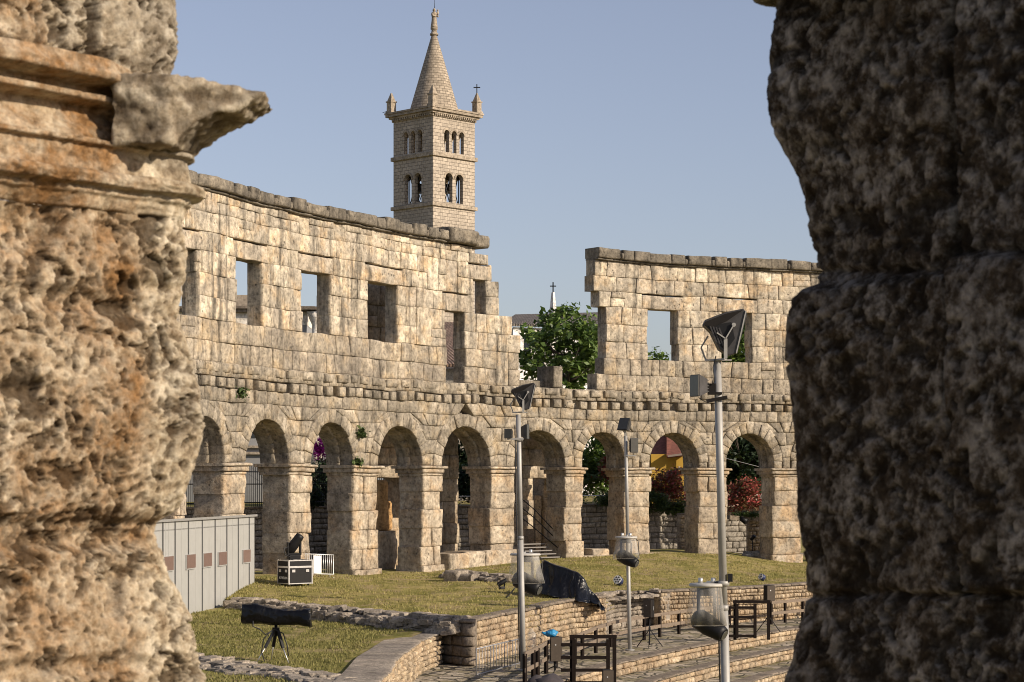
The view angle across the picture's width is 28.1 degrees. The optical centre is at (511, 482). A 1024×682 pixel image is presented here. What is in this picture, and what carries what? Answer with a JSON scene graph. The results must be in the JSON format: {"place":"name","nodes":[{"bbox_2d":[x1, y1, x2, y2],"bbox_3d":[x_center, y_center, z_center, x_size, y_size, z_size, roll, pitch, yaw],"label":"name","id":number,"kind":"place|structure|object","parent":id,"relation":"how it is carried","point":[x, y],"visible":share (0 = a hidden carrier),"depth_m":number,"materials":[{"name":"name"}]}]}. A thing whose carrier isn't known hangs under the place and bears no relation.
{"place":"outdoors","nodes":[
{"label":"outdoors","id":0,"kind":"place"},
{"bbox_2d":[0,0,272,681],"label":"stone pillar","id":1,"kind":"structure","parent":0,"point":[111,127],"depth_m":5.64,"materials":[{"name":"beige stone"}]},
{"bbox_2d":[188,606,421,681],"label":"lawn","id":2,"kind":"structure","parent":0,"point":[350,660],"depth_m":72.57,"materials":[{"name":"green plant"}]},
{"bbox_2d":[154,514,256,613],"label":"storage shed","id":3,"kind":"structure","parent":2,"relation":"on","point":[209,562],"depth_m":87.77,"materials":[{"name":"metal"}]},
{"bbox_2d":[164,556,173,571],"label":"window","id":4,"kind":"structure","parent":3,"relation":"in","point":[169,560],"depth_m":82.44,"materials":[{"name":"brown"}]},
{"bbox_2d":[185,554,195,569],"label":"window","id":5,"kind":"structure","parent":3,"relation":"in","point":[190,560],"depth_m":85.16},
{"bbox_2d":[203,552,211,567],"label":"window","id":6,"kind":"structure","parent":3,"relation":"in","point":[207,557],"depth_m":87.52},
{"bbox_2d":[217,551,226,565],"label":"window","id":7,"kind":"structure","parent":3,"relation":"in","point":[221,556],"depth_m":89.71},
{"bbox_2d":[242,549,250,563],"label":"window","id":8,"kind":"structure","parent":3,"relation":"in","point":[246,554],"depth_m":93.44,"materials":[{"name":"brown"}]},
{"bbox_2d":[241,603,311,661],"bbox_3d":[-7.448,4.791,65.296,2.383,1.914,1.030,0,0,9],"label":"followspot","id":9,"kind":"object","parent":2,"relation":"on","point":[255,613],"visible":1,"depth_m":64.91,"materials":[{"name":"black plastic"}]},
{"bbox_2d":[198,652,357,681],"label":"rubble wall","id":10,"kind":"structure","parent":2,"relation":"on","point":[230,665],"depth_m":61.47,"materials":[{"name":"stone"}]},
{"bbox_2d":[223,597,472,635],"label":"rubble wall","id":11,"kind":"structure","parent":2,"relation":"on","point":[440,624],"depth_m":79.44,"materials":[{"name":"stone"}]},
{"bbox_2d":[375,480,392,530],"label":"stone block","id":12,"kind":"structure","parent":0,"point":[385,516],"depth_m":114.15,"materials":[{"name":"brown stone"}]},
{"bbox_2d":[187,496,599,506],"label":"hill","id":13,"kind":"structure","parent":0,"point":[590,499],"depth_m":150.35,"materials":[{"name":"green plant"}]},
{"bbox_2d":[179,295,321,501],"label":"town building","id":14,"kind":"structure","parent":13,"relation":"on","point":[309,322],"depth_m":147.00,"materials":[{"name":"grey paint"}]},
{"bbox_2d":[247,456,326,510],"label":"dark hedge","id":15,"kind":"object","parent":13,"relation":"on","point":[315,494],"visible":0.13,"depth_m":121.01,"materials":[{"name":"green plant"}]},
{"bbox_2d":[311,437,325,466],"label":"bougainvillea","id":16,"kind":"object","parent":13,"relation":"on","point":[319,449],"visible":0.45,"depth_m":133.76,"materials":[{"name":"purple plant"}]},
{"bbox_2d":[310,459,326,505],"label":"dark hedge","id":17,"kind":"object","parent":13,"relation":"on","point":[318,477],"visible":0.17,"depth_m":127.31,"materials":[{"name":"green plant"}]},
{"bbox_2d":[384,0,483,368],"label":"bell tower","id":18,"kind":"structure","parent":13,"relation":"on","point":[433,125],"depth_m":203.32,"materials":[{"name":"stone"}]},
{"bbox_2d":[444,322,466,500],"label":"building","id":19,"kind":"structure","parent":13,"relation":"on","point":[448,327],"depth_m":161.19,"materials":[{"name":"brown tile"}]},
{"bbox_2d":[458,460,469,503],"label":"dark hedge","id":20,"kind":"object","parent":13,"relation":"on","point":[464,484],"visible":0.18,"depth_m":135.47,"materials":[{"name":"green plant"}]},
{"bbox_2d":[458,438,469,502],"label":"leafy tree","id":21,"kind":"object","parent":13,"relation":"on","point":[462,455],"visible":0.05,"depth_m":149.22,"materials":[{"name":"green plant"}]},
{"bbox_2d":[516,301,597,389],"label":"chestnut tree","id":22,"kind":"object","parent":13,"relation":"on","point":[583,351],"visible":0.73,"depth_m":158.47,"materials":[{"name":"green plant"}]},
{"bbox_2d":[511,282,604,494],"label":"church","id":23,"kind":"structure","parent":13,"relation":"on","point":[520,319],"depth_m":189.48,"materials":[{"name":"stone"}]},
{"bbox_2d":[524,338,530,353],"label":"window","id":24,"kind":"structure","parent":23,"relation":"in","point":[525,344],"depth_m":186.51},
{"bbox_2d":[582,470,601,503],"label":"dark hedge","id":25,"kind":"object","parent":13,"relation":"on","point":[587,476],"visible":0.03,"depth_m":139.78,"materials":[{"name":"green plant"}]},
{"bbox_2d":[582,436,608,502],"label":"leafy tree","id":26,"kind":"object","parent":13,"relation":"on","point":[591,458],"visible":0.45,"depth_m":141.21,"materials":[{"name":"green plant"}]},
{"bbox_2d":[591,456,608,486],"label":"photinia bush","id":27,"kind":"object","parent":13,"relation":"on","point":[603,463],"visible":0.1,"depth_m":138.89,"materials":[{"name":"red plant"}]},
{"bbox_2d":[647,346,670,359],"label":"leafy tree","id":28,"kind":"object","parent":13,"relation":"on","point":[662,355],"visible":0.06,"depth_m":149.81,"materials":[{"name":"green plant"}]},
{"bbox_2d":[649,488,669,514],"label":"green shrub","id":29,"kind":"object","parent":13,"relation":"on","point":[654,497],"visible":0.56,"depth_m":136.07,"materials":[{"name":"green plant"}]},
{"bbox_2d":[649,436,685,503],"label":"yellow house","id":30,"kind":"structure","parent":13,"relation":"on","point":[666,453],"depth_m":144.10,"materials":[{"name":"paint"}]},
{"bbox_2d":[651,466,685,504],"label":"photinia bush","id":31,"kind":"object","parent":13,"relation":"on","point":[673,489],"visible":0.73,"depth_m":137.42,"materials":[{"name":"red plant"}]},
{"bbox_2d":[654,494,685,516],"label":"green shrub","id":32,"kind":"object","parent":13,"relation":"on","point":[669,507],"visible":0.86,"depth_m":135.71,"materials":[{"name":"green plant"}]},
{"bbox_2d":[721,324,744,361],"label":"leafy tree","id":33,"kind":"object","parent":13,"relation":"on","point":[739,356],"visible":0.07,"depth_m":158.35,"materials":[{"name":"green plant"}]},
{"bbox_2d":[726,437,761,502],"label":"leafy tree","id":34,"kind":"object","parent":13,"relation":"on","point":[743,450],"visible":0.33,"depth_m":148.19,"materials":[{"name":"green plant"}]},
{"bbox_2d":[726,474,761,514],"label":"photinia bush","id":35,"kind":"object","parent":13,"relation":"on","point":[742,497],"visible":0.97,"depth_m":137.35,"materials":[{"name":"red plant"}]},
{"bbox_2d":[0,0,817,479],"label":"sky","id":36,"kind":"structure","parent":0,"point":[631,125],"materials":[{"name":"blue"}]},
{"bbox_2d":[225,549,806,639],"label":"lawn","id":37,"kind":"structure","parent":0,"point":[488,596],"depth_m":101.46,"materials":[{"name":"green plant"}]},
{"bbox_2d":[277,559,312,585],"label":"flight case","id":38,"kind":"object","parent":37,"relation":"on","point":[290,572],"visible":1,"depth_m":94.72,"materials":[{"name":"black metal"}]},
{"bbox_2d":[283,533,303,559],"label":"stage light","id":39,"kind":"object","parent":38,"relation":"on","point":[293,544],"visible":1,"depth_m":94.92,"materials":[{"name":"black metal"}]},
{"bbox_2d":[305,553,333,577],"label":"crowd barrier","id":40,"kind":"object","parent":37,"relation":"on","point":[317,564],"visible":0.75,"depth_m":101.54,"materials":[{"name":"metal"}]},
{"bbox_2d":[365,284,399,529],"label":"stair tower","id":41,"kind":"structure","parent":37,"relation":"on","point":[387,457],"depth_m":116.14,"materials":[{"name":"stone"}]},
{"bbox_2d":[377,530,398,568],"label":"stone block","id":42,"kind":"structure","parent":37,"relation":"on","point":[388,544],"depth_m":113.98,"materials":[{"name":"grey stone"}]},
{"bbox_2d":[14,170,822,575],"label":"amphitheatre wall","id":43,"kind":"structure","parent":37,"relation":"on","point":[336,380],"depth_m":112.34,"materials":[{"name":"stone"}]},
{"bbox_2d":[236,386,249,401],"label":"weed tuft","id":44,"kind":"object","parent":43,"relation":"attached to","point":[241,392],"visible":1,"depth_m":95.89,"materials":[{"name":"green plant"}]},
{"bbox_2d":[349,456,363,468],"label":"weed tuft","id":45,"kind":"object","parent":43,"relation":"on","point":[356,461],"visible":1,"depth_m":105.89,"materials":[{"name":"green plant"}]},
{"bbox_2d":[355,425,370,438],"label":"weed tuft","id":46,"kind":"object","parent":43,"relation":"attached to","point":[361,433],"visible":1,"depth_m":106.24,"materials":[{"name":"green plant"}]},
{"bbox_2d":[519,380,543,387],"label":"stone block","id":47,"kind":"structure","parent":43,"relation":"on","point":[537,383],"depth_m":120.53,"materials":[{"name":"beige stone"}]},
{"bbox_2d":[537,366,561,387],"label":"stone block","id":48,"kind":"structure","parent":47,"relation":"on","point":[550,376],"depth_m":120.80,"materials":[{"name":"beige stone"}]},
{"bbox_2d":[439,432,458,552],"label":"stair tower","id":49,"kind":"structure","parent":37,"relation":"on","point":[448,500],"depth_m":119.84,"materials":[{"name":"stone"}]},
{"bbox_2d":[440,552,468,569],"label":"stone block","id":50,"kind":"structure","parent":37,"relation":"on","point":[452,561],"depth_m":113.34,"materials":[{"name":"beige stone"}]},
{"bbox_2d":[444,570,479,580],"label":"stone block","id":51,"kind":"structure","parent":37,"relation":"on","point":[456,575],"depth_m":101.54,"materials":[{"name":"grey stone"}]},
{"bbox_2d":[443,550,484,567],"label":"stone block","id":52,"kind":"structure","parent":37,"relation":"on","point":[476,558],"depth_m":115.10,"materials":[{"name":"beige stone"}]},
{"bbox_2d":[438,569,512,582],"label":"rubble wall","id":53,"kind":"structure","parent":37,"relation":"on","point":[490,577],"depth_m":100.79,"materials":[{"name":"stone"}]},
{"bbox_2d":[477,549,516,565],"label":"stone block","id":54,"kind":"structure","parent":37,"relation":"on","point":[494,557],"depth_m":116.56,"materials":[{"name":"beige stone"}]},
{"bbox_2d":[497,578,506,588],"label":"stage light","id":55,"kind":"object","parent":37,"relation":"on","point":[501,582],"visible":0.99,"depth_m":95.36,"materials":[{"name":"black metal"}]},
{"bbox_2d":[513,436,545,549],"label":"stair tower","id":56,"kind":"structure","parent":37,"relation":"on","point":[533,459],"depth_m":124.27,"materials":[{"name":"stone"}]},
{"bbox_2d":[514,493,559,557],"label":"metal stairs","id":57,"kind":"structure","parent":37,"relation":"on","point":[534,547],"depth_m":121.66,"materials":[{"name":"grey metal"}]},
{"bbox_2d":[533,479,546,554],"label":"broken pier","id":58,"kind":"structure","parent":37,"relation":"on","point":[539,486],"depth_m":127.20,"materials":[{"name":"stone"}]},
{"bbox_2d":[536,560,604,610],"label":"tarpaulin","id":59,"kind":"object","parent":37,"relation":"on","point":[561,581],"visible":0.88,"depth_m":90.87,"materials":[{"name":"black plastic"}]},
{"bbox_2d":[584,548,608,554],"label":"stone block","id":60,"kind":"structure","parent":37,"relation":"on","point":[596,551],"depth_m":123.27,"materials":[{"name":"beige stone"}]},
{"bbox_2d":[584,554,612,556],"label":"stone block","id":61,"kind":"structure","parent":37,"relation":"on","point":[596,555],"depth_m":122.66,"materials":[{"name":"beige stone"}]},
{"bbox_2d":[613,575,623,585],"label":"spotlight","id":62,"kind":"object","parent":37,"relation":"on","point":[618,580],"visible":1,"depth_m":100.35,"materials":[{"name":"white paint"}]},
{"bbox_2d":[677,513,684,548],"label":"garden wall","id":63,"kind":"structure","parent":37,"relation":"on","point":[680,530],"depth_m":133.12,"materials":[{"name":"stone"}]},
{"bbox_2d":[742,551,759,556],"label":"stone block","id":64,"kind":"object","parent":37,"relation":"on","point":[751,553],"visible":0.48,"depth_m":130.59,"materials":[{"name":"stone"}]},
{"bbox_2d":[746,520,759,550],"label":"garden wall","id":65,"kind":"structure","parent":37,"relation":"on","point":[752,527],"depth_m":134.35,"materials":[{"name":"stone"}]},
{"bbox_2d":[727,511,758,520],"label":"planter","id":66,"kind":"object","parent":65,"relation":"on","point":[748,515],"visible":0.98,"depth_m":133.48,"materials":[{"name":"stone"}]},
{"bbox_2d":[738,511,747,524],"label":"spotlight","id":67,"kind":"object","parent":66,"relation":"attached to","point":[743,520],"visible":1,"depth_m":133.28,"materials":[{"name":"black metal"}]},
{"bbox_2d":[750,534,755,550],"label":"light stand","id":68,"kind":"object","parent":37,"relation":"on","point":[753,537],"visible":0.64,"depth_m":131.64,"materials":[{"name":"black metal"}]},
{"bbox_2d":[758,573,765,580],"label":"spotlight","id":69,"kind":"object","parent":37,"relation":"on","point":[761,577],"visible":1,"depth_m":106.25,"materials":[{"name":"white paint"}]},
{"bbox_2d":[254,553,803,570],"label":"path","id":70,"kind":"structure","parent":0,"point":[258,569],"depth_m":116.46,"materials":[{"name":"stone"}]},
{"bbox_2d":[182,506,327,567],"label":"street wall","id":71,"kind":"structure","parent":70,"relation":"on","point":[317,535],"depth_m":120.82,"materials":[{"name":"stone"}]},
{"bbox_2d":[186,466,383,506],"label":"iron fence","id":72,"kind":"object","parent":71,"relation":"on","point":[259,484],"visible":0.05,"depth_m":117.20,"materials":[{"name":"black metal"}]},
{"bbox_2d":[524,495,541,552],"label":"broken pier","id":73,"kind":"structure","parent":70,"relation":"on","point":[528,535],"depth_m":127.02,"materials":[{"name":"stone"}]},
{"bbox_2d":[457,504,758,552],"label":"garden wall","id":74,"kind":"structure","parent":70,"relation":"on","point":[662,531],"depth_m":138.59,"materials":[{"name":"stone"}]},
{"bbox_2d":[458,495,678,496],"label":"garden railing","id":75,"kind":"object","parent":74,"relation":"on","point":[583,495],"visible":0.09,"depth_m":135.88,"materials":[{"name":"metal"}]},
{"bbox_2d":[594,490,607,509],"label":"green shrub","id":76,"kind":"object","parent":74,"relation":"on","point":[602,500],"visible":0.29,"depth_m":135.29,"materials":[{"name":"green plant"}]},
{"bbox_2d":[412,618,800,681],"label":"walkway","id":77,"kind":"structure","parent":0,"point":[670,637],"depth_m":81.77,"materials":[{"name":"stone"}]},
{"bbox_2d":[333,632,443,681],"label":"retaining wall","id":78,"kind":"structure","parent":77,"relation":"on","point":[406,659],"depth_m":68.29,"materials":[{"name":"stone"}]},
{"bbox_2d":[440,619,476,665],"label":"retaining wall","id":79,"kind":"structure","parent":77,"relation":"on","point":[460,650],"depth_m":76.36,"materials":[{"name":"stone"}]},
{"bbox_2d":[475,639,519,677],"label":"crowd barrier","id":80,"kind":"object","parent":77,"relation":"on","point":[490,670],"visible":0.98,"depth_m":73.34,"materials":[{"name":"metal"}]},
{"bbox_2d":[504,383,535,670],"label":"light pole","id":81,"kind":"object","parent":77,"relation":"on","point":[523,394],"visible":0.96,"depth_m":74.51,"materials":[{"name":"metal"}]},
{"bbox_2d":[510,549,543,595],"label":"stage light","id":82,"kind":"object","parent":81,"relation":"attached to","point":[533,585],"visible":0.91,"depth_m":74.97,"materials":[{"name":"metal"}]},
{"bbox_2d":[461,595,606,663],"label":"retaining wall","id":83,"kind":"structure","parent":77,"relation":"on","point":[500,626],"depth_m":84.73,"materials":[{"name":"stone"}]},
{"bbox_2d":[522,639,557,681],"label":"wooden railing","id":84,"kind":"object","parent":77,"relation":"on","point":[536,663],"visible":0.79,"depth_m":70.15,"materials":[{"name":"brown wood"}]},
{"bbox_2d":[527,673,563,681],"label":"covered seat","id":85,"kind":"object","parent":77,"relation":"on","point":[552,677],"visible":1,"depth_m":67.88,"materials":[{"name":"fabric"}]},
{"bbox_2d":[541,661,560,672],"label":"speaker stand","id":86,"kind":"object","parent":77,"relation":"on","point":[555,666],"visible":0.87,"depth_m":73.48,"materials":[{"name":"black metal"}]},
{"bbox_2d":[550,636,561,661],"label":"loudspeaker","id":87,"kind":"object","parent":86,"relation":"on","point":[555,648],"visible":1,"depth_m":73.28,"materials":[{"name":"metal"}]},
{"bbox_2d":[542,629,558,636],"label":"plastic bag","id":88,"kind":"object","parent":87,"relation":"on","point":[551,633],"visible":1,"depth_m":73.27,"materials":[{"name":"blue plastic"}]},
{"bbox_2d":[617,418,637,650],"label":"light pole","id":89,"kind":"object","parent":77,"relation":"on","point":[624,424],"visible":0.9,"depth_m":83.33,"materials":[{"name":"metal"}]},
{"bbox_2d":[615,533,639,567],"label":"stage light","id":90,"kind":"object","parent":89,"relation":"hanging from","point":[625,557],"visible":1,"depth_m":82.73,"materials":[{"name":"metal"}]},
{"bbox_2d":[603,590,670,633],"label":"retaining wall","id":91,"kind":"structure","parent":77,"relation":"on","point":[618,612],"depth_m":95.73,"materials":[{"name":"stone"}]},
{"bbox_2d":[594,588,666,601],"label":"rubble wall","id":92,"kind":"structure","parent":91,"relation":"on","point":[650,594],"depth_m":94.98,"materials":[{"name":"stone"}]},
{"bbox_2d":[637,618,662,647],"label":"speaker stand","id":93,"kind":"object","parent":77,"relation":"on","point":[649,628],"visible":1,"depth_m":85.03,"materials":[{"name":"black metal"}]},
{"bbox_2d":[643,599,653,617],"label":"loudspeaker","id":94,"kind":"object","parent":93,"relation":"on","point":[648,608],"visible":1,"depth_m":84.81,"materials":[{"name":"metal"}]},
{"bbox_2d":[574,604,730,663],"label":"wooden railing","id":95,"kind":"object","parent":77,"relation":"on","point":[659,626],"visible":0.69,"depth_m":88.54,"materials":[{"name":"brown wood"}]},
{"bbox_2d":[654,582,811,627],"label":"retaining wall","id":96,"kind":"structure","parent":77,"relation":"on","point":[682,598],"depth_m":99.99,"materials":[{"name":"stone"}]},
{"bbox_2d":[757,618,780,631],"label":"speaker stand","id":97,"kind":"object","parent":77,"relation":"on","point":[772,621],"visible":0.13,"depth_m":93.67,"materials":[{"name":"black metal"}]},
{"bbox_2d":[764,585,774,600],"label":"loudspeaker","id":98,"kind":"object","parent":97,"relation":"on","point":[769,592],"visible":0.8,"depth_m":93.29,"materials":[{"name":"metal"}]},
{"bbox_2d":[770,598,809,623],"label":"wooden railing","id":99,"kind":"object","parent":77,"relation":"on","point":[785,611],"visible":0.69,"depth_m":99.82,"materials":[{"name":"brown wood"}]},
{"bbox_2d":[622,537,804,681],"bbox_3d":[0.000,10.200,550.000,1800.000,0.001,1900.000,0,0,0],"label":"ground","id":100,"kind":"structure","parent":0,"point":[802,549],"depth_m":123.85,"materials":[{"name":"grey stone"}]},
{"bbox_2d":[558,626,798,681],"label":"seating terrace","id":101,"kind":"structure","parent":100,"relation":"on","point":[762,654],"depth_m":83.60,"materials":[{"name":"stone"}]},
{"bbox_2d":[561,635,616,681],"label":"timber gate","id":102,"kind":"structure","parent":101,"relation":"on","point":[572,657],"depth_m":70.83,"materials":[{"name":"brown wood"}]},
{"bbox_2d":[728,600,770,639],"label":"timber gate","id":103,"kind":"structure","parent":101,"relation":"on","point":[735,607],"depth_m":87.83,"materials":[{"name":"brown wood"}]},
{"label":"speaker stand","id":104,"kind":"object","parent":101,"relation":"on","visible":0},
{"bbox_2d":[602,669,613,681],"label":"loudspeaker","id":105,"kind":"object","parent":104,"relation":"on","point":[607,675],"visible":1,"depth_m":68.28,"materials":[{"name":"metal"}]},
{"bbox_2d":[690,309,746,681],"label":"light pole","id":106,"kind":"object","parent":100,"relation":"on","point":[724,330],"visible":1,"depth_m":51.90,"materials":[{"name":"metal"}]},
{"bbox_2d":[689,578,727,640],"bbox_3d":[4.971,3.220,52.107,1.141,1.588,1.153,0,0,0],"label":"stage light","id":107,"kind":"object","parent":106,"relation":"hanging from","point":[704,622],"visible":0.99,"depth_m":51.84,"materials":[{"name":"plastic"}]},
{"bbox_2d":[753,0,1023,681],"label":"stone pillar","id":108,"kind":"structure","parent":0,"point":[898,126],"depth_m":5.53,"materials":[{"name":"grey stone"}]}
]}

